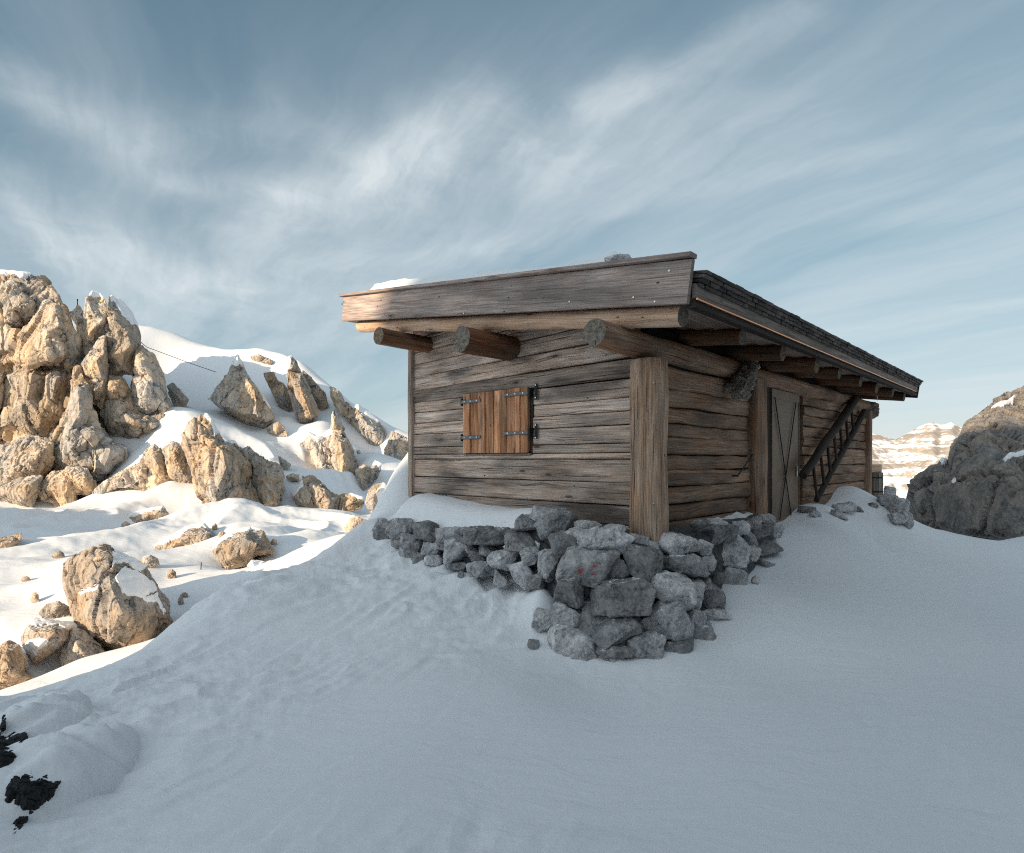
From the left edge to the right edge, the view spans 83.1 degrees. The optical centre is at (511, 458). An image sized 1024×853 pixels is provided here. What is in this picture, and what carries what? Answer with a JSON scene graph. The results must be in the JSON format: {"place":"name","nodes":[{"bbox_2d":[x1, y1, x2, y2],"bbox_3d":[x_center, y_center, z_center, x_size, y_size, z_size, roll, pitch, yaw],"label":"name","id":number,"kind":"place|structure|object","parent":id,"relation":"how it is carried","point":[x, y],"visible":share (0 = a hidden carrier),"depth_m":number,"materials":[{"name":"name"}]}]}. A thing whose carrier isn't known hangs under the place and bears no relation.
{"place":"outdoors","nodes":[
{"label":"outdoors","id":0,"kind":"place"},
{"bbox_2d":[0,321,1023,852],"bbox_3d":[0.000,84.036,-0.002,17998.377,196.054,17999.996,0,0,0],"label":"snow ground","id":1,"kind":"structure","parent":0,"point":[320,681],"depth_m":3.94,"materials":[{"name":"white snow"}]},
{"bbox_2d":[0,354,5,444],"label":"rock crag","id":2,"kind":"structure","parent":1,"relation":"on","point":[2,383],"depth_m":39.94,"materials":[{"name":"stone"}]},
{"bbox_2d":[0,715,5,735],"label":"stone","id":3,"kind":"object","parent":1,"relation":"on","point":[3,726],"visible":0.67,"depth_m":3.50,"materials":[{"name":"black stone"}]},
{"bbox_2d":[0,533,21,547],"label":"boulder","id":4,"kind":"object","parent":1,"relation":"on","point":[11,541],"visible":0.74,"depth_m":16.89,"materials":[{"name":"stone"}]},
{"bbox_2d":[0,732,27,767],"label":"stone","id":5,"kind":"object","parent":1,"relation":"on","point":[8,757],"visible":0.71,"depth_m":3.15,"materials":[{"name":"black stone"}]},
{"bbox_2d":[0,640,31,689],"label":"boulder","id":6,"kind":"object","parent":1,"relation":"on","point":[14,665],"visible":0.81,"depth_m":8.27,"materials":[{"name":"stone"}]},
{"bbox_2d":[0,475,42,506],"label":"rock crag","id":7,"kind":"structure","parent":1,"relation":"on","point":[22,491],"depth_m":34.04,"materials":[{"name":"stone"}]},
{"bbox_2d":[21,576,29,581],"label":"stone","id":8,"kind":"object","parent":1,"relation":"on","point":[25,578],"visible":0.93,"depth_m":13.17,"materials":[{"name":"stone"}]},
{"bbox_2d":[0,269,51,328],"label":"rock crag","id":9,"kind":"structure","parent":1,"relation":"on","point":[20,291],"depth_m":41.25,"materials":[{"name":"stone"}]},
{"bbox_2d":[0,435,54,486],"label":"rock crag","id":10,"kind":"structure","parent":1,"relation":"on","point":[23,457],"depth_m":35.78,"materials":[{"name":"stone"}]},
{"bbox_2d":[4,773,60,832],"bbox_3d":[-2.403,1.694,2.900,0.222,0.275,0.630,0,0,-42],"label":"stone","id":11,"kind":"object","parent":1,"relation":"on","point":[24,791],"visible":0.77,"depth_m":2.77,"materials":[{"name":"black stone"}]},
{"bbox_2d":[30,591,38,602],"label":"stone","id":12,"kind":"object","parent":1,"relation":"on","point":[34,597],"visible":1,"depth_m":11.58,"materials":[{"name":"stone"}]},
{"bbox_2d":[6,366,71,440],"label":"rock crag","id":13,"kind":"structure","parent":1,"relation":"on","point":[40,393],"depth_m":38.92,"materials":[{"name":"stone"}]},
{"bbox_2d":[0,285,81,377],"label":"rock crag","id":14,"kind":"structure","parent":1,"relation":"on","point":[48,336],"depth_m":39.36,"materials":[{"name":"stone"}]},
{"bbox_2d":[21,617,73,663],"bbox_3d":[-7.447,2.915,9.235,0.618,0.744,1.791,0,0,-44],"label":"boulder","id":15,"kind":"object","parent":1,"relation":"on","point":[42,639],"visible":1,"depth_m":8.78,"materials":[{"name":"stone"}]},
{"bbox_2d":[0,306,108,474],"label":"rock crag","id":16,"kind":"structure","parent":1,"relation":"on","point":[8,335],"depth_m":40.14,"materials":[{"name":"stone"}]},
{"bbox_2d":[38,601,71,618],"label":"stone","id":17,"kind":"object","parent":1,"relation":"on","point":[56,609],"visible":0.92,"depth_m":9.86,"materials":[{"name":"stone"}]},
{"bbox_2d":[52,550,64,558],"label":"stone","id":18,"kind":"object","parent":1,"relation":"on","point":[57,554],"visible":0.97,"depth_m":14.96,"materials":[{"name":"stone"}]},
{"bbox_2d":[38,466,96,507],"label":"rock crag","id":19,"kind":"structure","parent":1,"relation":"on","point":[68,485],"depth_m":34.43,"materials":[{"name":"stone"}]},
{"bbox_2d":[70,305,83,336],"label":"rock","id":20,"kind":"object","parent":1,"relation":"on","point":[76,314],"visible":0.51,"depth_m":49.89,"materials":[{"name":"stone"}]},
{"bbox_2d":[58,627,104,666],"bbox_3d":[-6.956,3.091,9.354,0.631,0.873,1.577,0,0,-43],"label":"boulder","id":21,"kind":"object","parent":1,"relation":"on","point":[79,643],"visible":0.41,"depth_m":8.96,"materials":[{"name":"stone"}]},
{"bbox_2d":[49,364,127,481],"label":"rock crag","id":22,"kind":"structure","parent":1,"relation":"on","point":[81,438],"depth_m":36.55,"materials":[{"name":"stone"}]},
{"bbox_2d":[81,291,106,355],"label":"rock crag","id":23,"kind":"structure","parent":1,"relation":"on","point":[95,317],"depth_m":40.32,"materials":[{"name":"stone"}]},
{"bbox_2d":[80,335,108,409],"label":"rock crag","id":24,"kind":"structure","parent":1,"relation":"on","point":[94,364],"depth_m":38.72,"materials":[{"name":"stone"}]},
{"bbox_2d":[62,544,172,650],"bbox_3d":[-6.759,2.440,9.924,1.522,2.018,3.345,0,0,-41],"label":"boulder","id":25,"kind":"object","parent":1,"relation":"on","point":[116,600],"visible":0.91,"depth_m":9.17,"materials":[{"name":"stone"}]},
{"bbox_2d":[105,295,140,376],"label":"rock crag","id":26,"kind":"structure","parent":1,"relation":"on","point":[122,333],"depth_m":39.98,"materials":[{"name":"stone"}]},
{"bbox_2d":[121,521,129,526],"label":"stone","id":27,"kind":"object","parent":1,"relation":"on","point":[125,523],"visible":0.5,"depth_m":23.95,"materials":[{"name":"stone"}]},
{"bbox_2d":[92,443,171,493],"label":"rock crag","id":28,"kind":"structure","parent":1,"relation":"on","point":[148,471],"depth_m":33.90,"materials":[{"name":"stone"}]},
{"bbox_2d":[101,374,163,438],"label":"rock crag","id":29,"kind":"structure","parent":1,"relation":"on","point":[123,416],"depth_m":38.90,"materials":[{"name":"stone"}]},
{"bbox_2d":[127,506,168,522],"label":"boulder","id":30,"kind":"object","parent":1,"relation":"on","point":[151,513],"visible":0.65,"depth_m":24.45,"materials":[{"name":"stone"}]},
{"bbox_2d":[139,555,159,566],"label":"stone","id":31,"kind":"object","parent":1,"relation":"on","point":[150,561],"visible":0.82,"depth_m":12.94,"materials":[{"name":"stone"}]},
{"bbox_2d":[130,344,170,415],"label":"rock crag","id":32,"kind":"structure","parent":1,"relation":"on","point":[148,390],"depth_m":39.44,"materials":[{"name":"stone"}]},
{"bbox_2d":[166,569,176,578],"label":"stone","id":33,"kind":"object","parent":1,"relation":"on","point":[171,573],"visible":1,"depth_m":12.57,"materials":[{"name":"stone"}]},
{"bbox_2d":[162,441,191,483],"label":"rock","id":34,"kind":"object","parent":1,"relation":"on","point":[177,467],"visible":0.87,"depth_m":32.97,"materials":[{"name":"stone"}]},
{"bbox_2d":[141,342,214,371],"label":"cable","id":35,"kind":"object","parent":1,"relation":"on","point":[177,358],"visible":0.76,"depth_m":54.16,"materials":[{"name":"metal"}]},
{"bbox_2d":[167,383,188,407],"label":"rock","id":36,"kind":"object","parent":1,"relation":"on","point":[178,396],"visible":0.9,"depth_m":45.76,"materials":[{"name":"stone"}]},
{"bbox_2d":[178,596,183,604],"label":"stone","id":37,"kind":"object","parent":1,"relation":"on","point":[180,601],"visible":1,"depth_m":11.19,"materials":[{"name":"stone"}]},
{"bbox_2d":[180,592,187,596],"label":"stone","id":38,"kind":"object","parent":1,"relation":"on","point":[184,594],"visible":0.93,"depth_m":11.58,"materials":[{"name":"stone"}]},
{"bbox_2d":[154,523,214,549],"bbox_3d":[-10.228,2.566,18.498,2.760,1.033,1.685,0,0,24],"label":"boulder","id":39,"kind":"object","parent":1,"relation":"on","point":[192,534],"visible":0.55,"depth_m":17.84,"materials":[{"name":"stone"}]},
{"bbox_2d":[212,523,217,529],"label":"stone","id":40,"kind":"object","parent":1,"relation":"on","point":[214,526],"visible":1,"depth_m":18.98,"materials":[{"name":"stone"}]},
{"bbox_2d":[218,531,225,537],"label":"stone","id":41,"kind":"object","parent":1,"relation":"on","point":[221,534],"visible":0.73,"depth_m":17.17,"materials":[{"name":"stone"}]},
{"bbox_2d":[181,413,262,504],"bbox_3d":[-15.489,0.416,30.880,3.681,5.709,7.206,0,0,-41],"label":"rock slab","id":42,"kind":"object","parent":1,"relation":"on","point":[220,467],"visible":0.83,"depth_m":29.17,"materials":[{"name":"stone"}]},
{"bbox_2d":[208,354,274,428],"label":"rock pyramid","id":43,"kind":"object","parent":1,"relation":"on","point":[237,393],"visible":1,"depth_m":45.09,"materials":[{"name":"stone"}]},
{"bbox_2d":[212,526,274,569],"bbox_3d":[-7.571,2.478,16.109,1.485,1.117,2.737,0,0,-39],"label":"boulder","id":44,"kind":"object","parent":1,"relation":"on","point":[234,548],"visible":0.99,"depth_m":15.40,"materials":[{"name":"stone"}]},
{"bbox_2d":[247,560,265,567],"bbox_3d":[-6.404,2.796,14.643,0.614,0.470,1.337,0,0,-30],"label":"snow patch","id":45,"kind":"object","parent":1,"relation":"on","point":[251,563],"visible":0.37,"depth_m":14.52,"materials":[{"name":"white snow"}]},
{"bbox_2d":[251,354,272,364],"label":"rock","id":46,"kind":"object","parent":1,"relation":"on","point":[262,359],"visible":0.99,"depth_m":57.87,"materials":[{"name":"stone"}]},
{"bbox_2d":[242,446,284,506],"bbox_3d":[-13.585,1.134,31.486,2.095,3.697,4.658,0,0,-26],"label":"rock","id":47,"kind":"object","parent":1,"relation":"on","point":[267,477],"visible":0.87,"depth_m":30.27,"materials":[{"name":"stone"}]},
{"bbox_2d":[270,538,276,544],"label":"stone","id":48,"kind":"object","parent":1,"relation":"on","point":[273,541],"visible":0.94,"depth_m":16.38,"materials":[{"name":"stone"}]},
{"bbox_2d":[265,421,286,436],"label":"rock","id":49,"kind":"object","parent":1,"relation":"on","point":[278,428],"visible":1,"depth_m":44.42,"materials":[{"name":"stone"}]},
{"bbox_2d":[263,372,292,410],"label":"rock","id":50,"kind":"object","parent":1,"relation":"on","point":[279,391],"visible":1,"depth_m":50.79,"materials":[{"name":"stone"}]},
{"bbox_2d":[278,456,290,468],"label":"rock","id":51,"kind":"object","parent":1,"relation":"on","point":[284,464],"visible":0.99,"depth_m":34.92,"materials":[{"name":"stone"}]},
{"bbox_2d":[286,473,298,481],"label":"rock","id":52,"kind":"object","parent":1,"relation":"on","point":[291,477],"visible":1,"depth_m":32.92,"materials":[{"name":"stone"}]},
{"bbox_2d":[287,355,318,423],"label":"rock fin","id":53,"kind":"object","parent":1,"relation":"on","point":[305,407],"visible":1,"depth_m":47.64,"materials":[{"name":"stone"}]},
{"bbox_2d":[302,370,328,410],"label":"rock","id":54,"kind":"object","parent":1,"relation":"on","point":[318,393],"visible":0.81,"depth_m":51.37,"materials":[{"name":"stone"}]},
{"bbox_2d":[290,475,363,511],"bbox_3d":[-10.338,2.197,32.171,4.605,2.664,3.314,0,0,34],"label":"rock","id":55,"kind":"object","parent":1,"relation":"on","point":[310,491],"visible":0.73,"depth_m":31.10,"materials":[{"name":"stone"}]},
{"bbox_2d":[299,410,358,474],"bbox_3d":[-12.601,-0.614,40.949,5.849,5.588,3.993,0,0,36],"label":"rock fin","id":56,"kind":"object","parent":1,"relation":"on","point":[331,448],"visible":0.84,"depth_m":39.73,"materials":[{"name":"stone"}]},
{"bbox_2d":[344,516,363,531],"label":"stone","id":57,"kind":"object","parent":1,"relation":"on","point":[352,522],"visible":0.48,"depth_m":12.15,"materials":[{"name":"stone"}]},
{"bbox_2d":[329,386,386,445],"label":"rock rib","id":58,"kind":"object","parent":1,"relation":"on","point":[367,425],"visible":1,"depth_m":49.75,"materials":[{"name":"stone"}]},
{"bbox_2d":[355,461,381,490],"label":"rock","id":59,"kind":"object","parent":1,"relation":"on","point":[367,476],"visible":0.93,"depth_m":37.78,"materials":[{"name":"stone"}]},
{"bbox_2d":[365,482,386,513],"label":"boulder","id":60,"kind":"object","parent":1,"relation":"on","point":[375,493],"visible":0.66,"depth_m":25.75,"materials":[{"name":"stone"}]},
{"bbox_2d":[384,431,407,459],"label":"rock","id":61,"kind":"object","parent":1,"relation":"on","point":[396,446],"visible":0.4,"depth_m":45.62,"materials":[{"name":"stone"}]},
{"bbox_2d":[457,571,463,577],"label":"stone","id":62,"kind":"object","parent":1,"relation":"on","point":[460,574],"visible":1,"depth_m":6.03,"materials":[{"name":"grey stone"}]},
{"bbox_2d":[527,639,539,649],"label":"stone","id":63,"kind":"object","parent":1,"relation":"on","point":[533,644],"visible":1,"depth_m":4.74,"materials":[{"name":"grey stone"}]},
{"bbox_2d":[531,607,551,632],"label":"stone","id":64,"kind":"object","parent":1,"relation":"on","point":[541,622],"visible":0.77,"depth_m":4.90,"materials":[{"name":"grey stone"}]},
{"bbox_2d":[372,505,784,662],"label":"stone wall","id":65,"kind":"structure","parent":1,"relation":"on","point":[617,591],"depth_m":5.13,"materials":[{"name":"grey stone"}]},
{"bbox_2d":[390,493,539,547],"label":"snow bank","id":66,"kind":"structure","parent":65,"relation":"on","point":[444,511],"depth_m":6.80,"materials":[{"name":"white snow"}]},
{"bbox_2d":[715,512,751,519],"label":"ledge snow","id":67,"kind":"structure","parent":65,"relation":"on","point":[734,515],"depth_m":6.83,"materials":[{"name":"white snow"}]},
{"bbox_2d":[339,251,923,554],"bbox_3d":[2.580,-0.532,9.652,5.639,3.664,9.392,0,0,44],"label":"log hut","id":68,"kind":"object","parent":1,"relation":"on","point":[592,391],"visible":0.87,"depth_m":6.38,"materials":[{"name":"brown wood"}]},
{"bbox_2d":[370,251,620,289],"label":"roof snow","id":69,"kind":"structure","parent":68,"relation":"on","point":[397,283],"depth_m":6.63,"materials":[{"name":"white snow"}]},
{"bbox_2d":[604,254,630,260],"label":"stone","id":70,"kind":"object","parent":69,"relation":"on","point":[617,257],"visible":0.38,"depth_m":5.10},
{"bbox_2d":[464,387,537,455],"bbox_3d":[-0.146,-0.438,6.908,1.170,0.796,0.145,0,0,44],"label":"window frame","id":71,"kind":"structure","parent":68,"relation":"in","point":[532,405],"depth_m":6.48,"materials":[{"name":"brown wood"}]},
{"bbox_2d":[723,360,760,400],"bbox_3d":[2.715,-0.920,6.758,0.292,0.303,0.728,0,38,44],"label":"gnarled root","id":72,"kind":"object","parent":68,"relation":"attached to","point":[741,384],"visible":0.98,"depth_m":6.62,"materials":[{"name":"grey wood"}]},
{"bbox_2d":[770,388,800,522],"bbox_3d":[3.844,0.152,8.085,0.119,2.195,1.078,0,0,44],"label":"door","id":73,"kind":"structure","parent":68,"relation":"in","point":[784,406],"depth_m":8.03,"materials":[{"name":"brown wood"}]},
{"bbox_2d":[799,395,866,502],"bbox_3d":[5.340,-0.240,9.443,0.146,1.790,3.670,0,0,43],"label":"ladder","id":74,"kind":"object","parent":68,"relation":"attached to","point":[828,438],"visible":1,"depth_m":9.20,"materials":[{"name":"brown wood"}]},
{"bbox_2d":[751,575,759,584],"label":"stone","id":75,"kind":"object","parent":1,"relation":"on","point":[755,579],"visible":1,"depth_m":5.87,"materials":[{"name":"grey stone"}]},
{"bbox_2d":[797,506,816,512],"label":"stone","id":76,"kind":"object","parent":1,"relation":"on","point":[806,509],"visible":0.88,"depth_m":8.17,"materials":[{"name":"grey stone"}]},
{"bbox_2d":[809,510,821,516],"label":"stone","id":77,"kind":"object","parent":1,"relation":"on","point":[813,513],"visible":1,"depth_m":8.02,"materials":[{"name":"grey stone"}]},
{"bbox_2d":[830,509,848,520],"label":"stone","id":78,"kind":"object","parent":1,"relation":"on","point":[839,514],"visible":0.9,"depth_m":8.18,"materials":[{"name":"grey stone"}]},
{"bbox_2d":[831,501,856,512],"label":"stone","id":79,"kind":"object","parent":1,"relation":"on","point":[847,507],"visible":0.81,"depth_m":9.02,"materials":[{"name":"grey stone"}]},
{"bbox_2d":[856,506,863,511],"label":"stone","id":80,"kind":"object","parent":1,"relation":"on","point":[859,508],"visible":0.65,"depth_m":9.16,"materials":[{"name":"grey stone"}]},
{"bbox_2d":[861,472,882,496],"bbox_3d":[7.048,0.615,11.300,0.367,0.710,0.367,0,0,44],"label":"wooden bin","id":81,"kind":"object","parent":1,"relation":"on","point":[877,483],"visible":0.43,"depth_m":11.13,"materials":[{"name":"grey wood"}]},
{"bbox_2d":[872,464,881,471],"bbox_3d":[7.034,0.181,11.304,0.265,0.155,0.230,0,0,-20],"label":"wood block","id":82,"kind":"object","parent":81,"relation":"on","point":[876,467],"depth_m":11.20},
{"bbox_2d":[868,502,878,507],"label":"stone","id":83,"kind":"object","parent":1,"relation":"on","point":[873,504],"visible":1,"depth_m":9.29,"materials":[{"name":"grey stone"}]},
{"bbox_2d":[877,494,898,505],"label":"stone","id":84,"kind":"object","parent":1,"relation":"on","point":[883,500],"visible":0.52,"depth_m":9.39,"materials":[{"name":"grey stone"}]},
{"bbox_2d":[883,486,896,494],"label":"stone","id":85,"kind":"object","parent":1,"relation":"on","point":[888,490],"visible":0.79,"depth_m":11.44,"materials":[{"name":"grey stone"}]},
{"bbox_2d":[887,512,906,524],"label":"stone","id":86,"kind":"object","parent":1,"relation":"on","point":[897,518],"visible":0.91,"depth_m":8.97,"materials":[{"name":"grey stone"}]},
{"bbox_2d":[885,497,909,512],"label":"stone","id":87,"kind":"object","parent":1,"relation":"on","point":[896,504],"visible":0.68,"depth_m":9.18,"materials":[{"name":"grey stone"}]},
{"bbox_2d":[900,511,913,528],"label":"stone","id":88,"kind":"object","parent":1,"relation":"on","point":[909,518],"visible":0.76,"depth_m":8.99,"materials":[{"name":"grey stone"}]},
{"bbox_2d":[906,385,1023,540],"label":"boulder","id":89,"kind":"object","parent":1,"relation":"on","point":[972,485],"visible":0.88,"depth_m":13.34,"materials":[{"name":"grey stone"}]},
{"bbox_2d":[0,0,1023,439],"label":"sky","id":90,"kind":"structure","parent":0,"point":[223,171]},
{"bbox_2d":[872,422,961,497],"bbox_3d":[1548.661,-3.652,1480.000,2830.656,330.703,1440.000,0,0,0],"label":"mountains","id":91,"kind":"structure","parent":0,"point":[903,460],"depth_m":1342.28,"materials":[{"name":"white snow"}]}
]}

